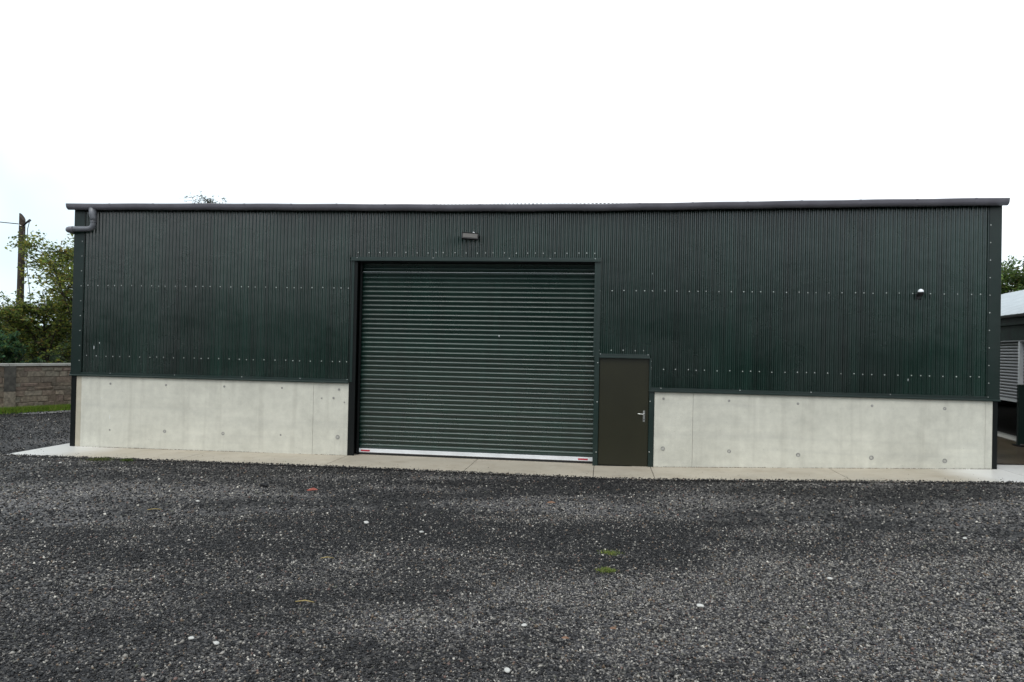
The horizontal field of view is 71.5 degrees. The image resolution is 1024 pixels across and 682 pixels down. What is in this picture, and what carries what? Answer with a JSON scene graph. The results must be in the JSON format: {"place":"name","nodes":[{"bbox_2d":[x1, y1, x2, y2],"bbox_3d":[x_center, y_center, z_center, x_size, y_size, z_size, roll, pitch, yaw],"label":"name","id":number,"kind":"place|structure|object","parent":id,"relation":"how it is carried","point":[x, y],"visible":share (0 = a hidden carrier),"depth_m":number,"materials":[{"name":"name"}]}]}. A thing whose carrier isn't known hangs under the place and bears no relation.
{"place":"outdoors","nodes":[
{"label":"outdoors","id":0,"kind":"place"},
{"bbox_2d":[0,409,1023,681],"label":"gravel yard","id":1,"kind":"structure","parent":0,"point":[142,507],"depth_m":6.00,"materials":[{"name":"grey gravel"}]},
{"bbox_2d":[15,213,30,362],"bbox_3d":[-19.175,-1.423,27.959,0.653,7.240,0.298,1,-1,7],"label":"utility pole","id":2,"kind":"object","parent":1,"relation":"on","point":[23,222],"visible":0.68,"depth_m":27.91,"materials":[{"name":"brown wood"}]},
{"bbox_2d":[0,403,70,414],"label":"grass verge","id":3,"kind":"object","parent":1,"relation":"on","point":[26,409],"depth_m":21.97,"materials":[{"name":"green plant"}]},
{"bbox_2d":[0,363,71,407],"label":"stone wall","id":4,"kind":"structure","parent":1,"relation":"on","point":[29,384],"depth_m":22.29,"materials":[{"name":"grey stone"}]},
{"bbox_2d":[23,410,69,413],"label":"wet path","id":5,"kind":"structure","parent":1,"relation":"on","point":[46,411],"depth_m":21.72,"materials":[{"name":"grey concrete"}]},
{"bbox_2d":[80,456,115,461],"bbox_3d":[-7.697,2.199,13.306,0.710,0.058,0.602,1,-1,33],"label":"weed patch","id":6,"kind":"object","parent":1,"relation":"on","point":[100,458],"visible":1,"depth_m":13.32,"materials":[{"name":"green plant"}]},
{"bbox_2d":[120,457,135,461],"bbox_3d":[-7.171,2.205,13.243,0.278,0.058,0.237,1,-1,-3],"label":"weed patch","id":7,"kind":"object","parent":1,"relation":"on","point":[128,460],"visible":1,"depth_m":13.23,"materials":[{"name":"green plant"}]},
{"bbox_2d":[10,443,1023,483],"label":"concrete apron","id":8,"kind":"object","parent":1,"relation":"on","point":[1008,473],"visible":0.56,"depth_m":13.12,"materials":[{"name":"grey concrete"}]},
{"bbox_2d":[83,446,944,468],"bbox_3d":[-0.297,2.255,13.850,17.937,0.289,0.055,1,-1,7],"label":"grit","id":9,"kind":"object","parent":8,"relation":"on","point":[663,466],"visible":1,"depth_m":13.28,"materials":[{"name":"gravel"}]},
{"bbox_2d":[595,566,615,572],"bbox_3d":[0.832,2.014,6.282,0.223,0.034,0.146,1,-1,-3],"label":"moss tuft","id":10,"kind":"object","parent":1,"relation":"on","point":[608,570],"visible":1,"depth_m":6.27,"materials":[{"name":"green plant"}]},
{"bbox_2d":[597,549,624,555],"bbox_3d":[0.957,2.051,6.900,0.269,0.026,0.253,1,-1,7],"label":"moss tuft","id":11,"kind":"object","parent":1,"relation":"on","point":[611,553],"visible":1,"depth_m":6.91,"materials":[{"name":"green plant"}]},
{"bbox_2d":[997,290,1023,440],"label":"neighbouring shed","id":12,"kind":"structure","parent":1,"relation":"on","point":[1012,346],"depth_m":17.39,"materials":[{"name":"grey metal"}]},
{"bbox_2d":[0,0,1023,325],"label":"sky","id":13,"kind":"structure","parent":0,"point":[102,101],"materials":[{"name":"white"}]},
{"bbox_2d":[997,436,1023,463],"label":"wet pavement","id":14,"kind":"structure","parent":0,"point":[1008,452],"depth_m":14.71,"materials":[{"name":"brown concrete"}]},
{"bbox_2d":[1012,384,1023,446],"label":"steel screen","id":15,"kind":"object","parent":14,"relation":"on","point":[1020,418],"visible":1,"depth_m":15.72,"materials":[{"name":"metal"}]},
{"label":"ground","id":16,"kind":"structure","parent":0,"visible":0},
{"bbox_2d":[0,330,45,362],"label":"hedge tree","id":17,"kind":"object","parent":16,"relation":"on","point":[10,345],"visible":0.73,"depth_m":25.14,"materials":[{"name":"green plant"}]},
{"bbox_2d":[0,322,57,362],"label":"autumn tree","id":18,"kind":"object","parent":16,"relation":"on","point":[8,326],"visible":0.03,"depth_m":29.23,"materials":[{"name":"green plant"}]},
{"bbox_2d":[0,286,71,362],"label":"autumn tree","id":19,"kind":"object","parent":16,"relation":"on","point":[11,317],"visible":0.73,"depth_m":27.10,"materials":[{"name":"green plant"}]},
{"bbox_2d":[4,225,73,339],"bbox_3d":[-16.102,-1.121,27.349,5.649,6.949,5.720,1,-1,-26],"label":"autumn tree","id":20,"kind":"object","parent":16,"relation":"on","point":[61,260],"visible":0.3,"depth_m":26.04,"materials":[{"name":"green plant"}]},
{"bbox_2d":[23,324,70,362],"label":"hedgerow","id":21,"kind":"object","parent":16,"relation":"on","point":[52,357],"visible":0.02,"depth_m":58.23,"materials":[{"name":"green plant"}]},
{"bbox_2d":[185,191,232,203],"bbox_3d":[-16.899,-2.958,39.691,3.478,10.828,3.590,2,-1,-36],"label":"roadside tree","id":22,"kind":"object","parent":16,"relation":"on","point":[207,200],"visible":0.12,"depth_m":39.82,"materials":[{"name":"green plant"}]},
{"bbox_2d":[65,198,1009,468],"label":"steel shed","id":23,"kind":"structure","parent":16,"relation":"on","point":[757,334],"depth_m":13.93,"materials":[{"name":"metal"}]},
{"bbox_2d":[461,232,479,240],"bbox_3d":[-0.808,-2.055,13.887,0.356,0.189,0.196,1,-1,7],"label":"floodlight","id":24,"kind":"object","parent":23,"relation":"attached to","point":[470,236],"visible":1,"depth_m":13.84,"materials":[{"name":"black plastic"}]},
{"bbox_2d":[597,358,648,466],"bbox_3d":[2.132,1.359,13.599,1.000,2.095,0.155,1,-1,7],"label":"personnel door","id":25,"kind":"structure","parent":23,"relation":"in","point":[623,382],"depth_m":13.59,"materials":[{"name":"brown paint"}]},
{"bbox_2d":[915,289,923,298],"bbox_3d":[7.360,-0.850,12.829,0.108,0.173,0.172,1,-1,7],"label":"dome sensor","id":26,"kind":"object","parent":23,"relation":"attached to","point":[919,293],"visible":1,"depth_m":12.78,"materials":[{"name":"white plastic"}]},
{"bbox_2d":[1001,255,1023,293],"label":"garden tree","id":27,"kind":"object","parent":16,"relation":"on","point":[1016,278],"visible":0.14,"depth_m":32.84,"materials":[{"name":"green plant"}]}
]}

